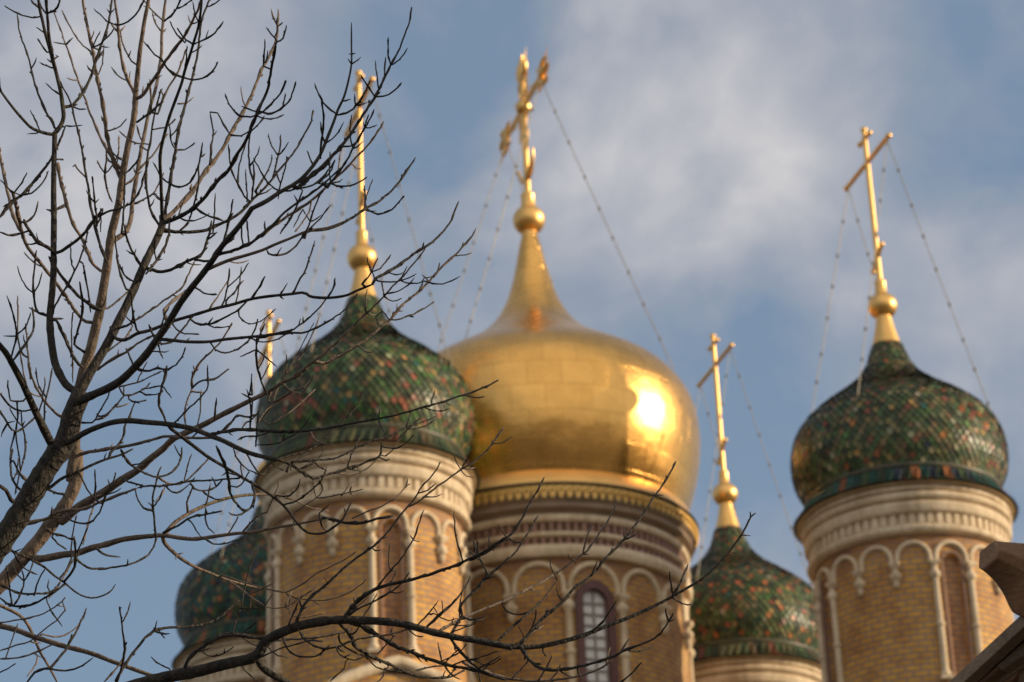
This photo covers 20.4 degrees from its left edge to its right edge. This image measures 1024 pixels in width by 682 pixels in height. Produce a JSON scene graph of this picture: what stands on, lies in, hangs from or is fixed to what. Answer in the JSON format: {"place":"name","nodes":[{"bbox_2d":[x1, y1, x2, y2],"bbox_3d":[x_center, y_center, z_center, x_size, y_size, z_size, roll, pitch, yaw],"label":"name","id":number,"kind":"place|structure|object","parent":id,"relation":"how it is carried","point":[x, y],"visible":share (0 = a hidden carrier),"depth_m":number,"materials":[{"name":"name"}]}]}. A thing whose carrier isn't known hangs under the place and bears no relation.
{"place":"outdoors","nodes":[
{"label":"outdoors","id":0,"kind":"place"},
{"bbox_2d":[0,0,629,681],"bbox_3d":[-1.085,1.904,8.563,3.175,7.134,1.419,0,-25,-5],"label":"bare tree","id":1,"kind":"object","parent":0,"point":[42,536],"visible":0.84,"depth_m":9.49,"materials":[{"name":"brown plant"}]},
{"bbox_2d":[0,0,755,681],"bbox_3d":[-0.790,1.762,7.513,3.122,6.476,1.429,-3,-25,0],"label":"bare tree","id":2,"kind":"object","parent":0,"point":[34,488],"visible":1,"depth_m":8.34,"materials":[{"name":"brown plant"}]},
{"bbox_2d":[328,655,458,681],"bbox_3d":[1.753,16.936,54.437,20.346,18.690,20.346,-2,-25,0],"label":"cathedral","id":3,"kind":"structure","parent":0,"point":[368,673],"depth_m":52.20,"materials":[{"name":"stone"}]},
{"bbox_2d":[170,310,285,681],"bbox_3d":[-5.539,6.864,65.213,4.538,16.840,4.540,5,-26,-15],"label":"onion dome tower","id":4,"kind":"structure","parent":3,"relation":"on","point":[202,597],"depth_m":63.79,"materials":[{"name":"tile"}]},
{"bbox_2d":[253,70,480,681],"bbox_3d":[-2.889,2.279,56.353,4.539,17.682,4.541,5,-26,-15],"label":"onion dome tower","id":5,"kind":"structure","parent":3,"relation":"on","point":[395,371],"depth_m":54.44,"materials":[{"name":"brick"}]},
{"bbox_2d":[689,333,821,681],"bbox_3d":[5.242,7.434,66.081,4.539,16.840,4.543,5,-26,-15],"label":"onion dome tower","id":6,"kind":"structure","parent":3,"relation":"on","point":[752,616],"depth_m":64.61,"materials":[{"name":"tile"}]},
{"bbox_2d":[790,127,1019,681],"bbox_3d":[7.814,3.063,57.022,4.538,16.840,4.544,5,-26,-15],"label":"onion dome tower","id":7,"kind":"structure","parent":3,"relation":"on","point":[899,464],"depth_m":55.19,"materials":[{"name":"tile"}]},
{"bbox_2d":[0,0,1023,681],"label":"sky","id":8,"kind":"structure","parent":0,"point":[715,142],"materials":[{"name":"blue"}]},
{"bbox_2d":[437,47,699,681],"bbox_3d":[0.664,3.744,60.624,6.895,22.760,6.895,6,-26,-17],"label":"gold dome tower","id":9,"kind":"structure","parent":0,"point":[596,424],"depth_m":58.01,"materials":[{"name":"metal"}]},
{"bbox_2d":[575,581,618,681],"bbox_3d":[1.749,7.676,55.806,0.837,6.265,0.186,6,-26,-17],"label":"window","id":10,"kind":"structure","parent":9,"relation":"in","point":[593,599],"depth_m":56.69,"materials":[{"name":"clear glass"}]},
{"bbox_2d":[949,541,1023,681],"bbox_3d":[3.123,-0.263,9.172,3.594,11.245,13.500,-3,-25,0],"label":"wooden roof","id":11,"kind":"structure","parent":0,"point":[1000,658],"depth_m":10.94,"materials":[{"name":"brown wood"}]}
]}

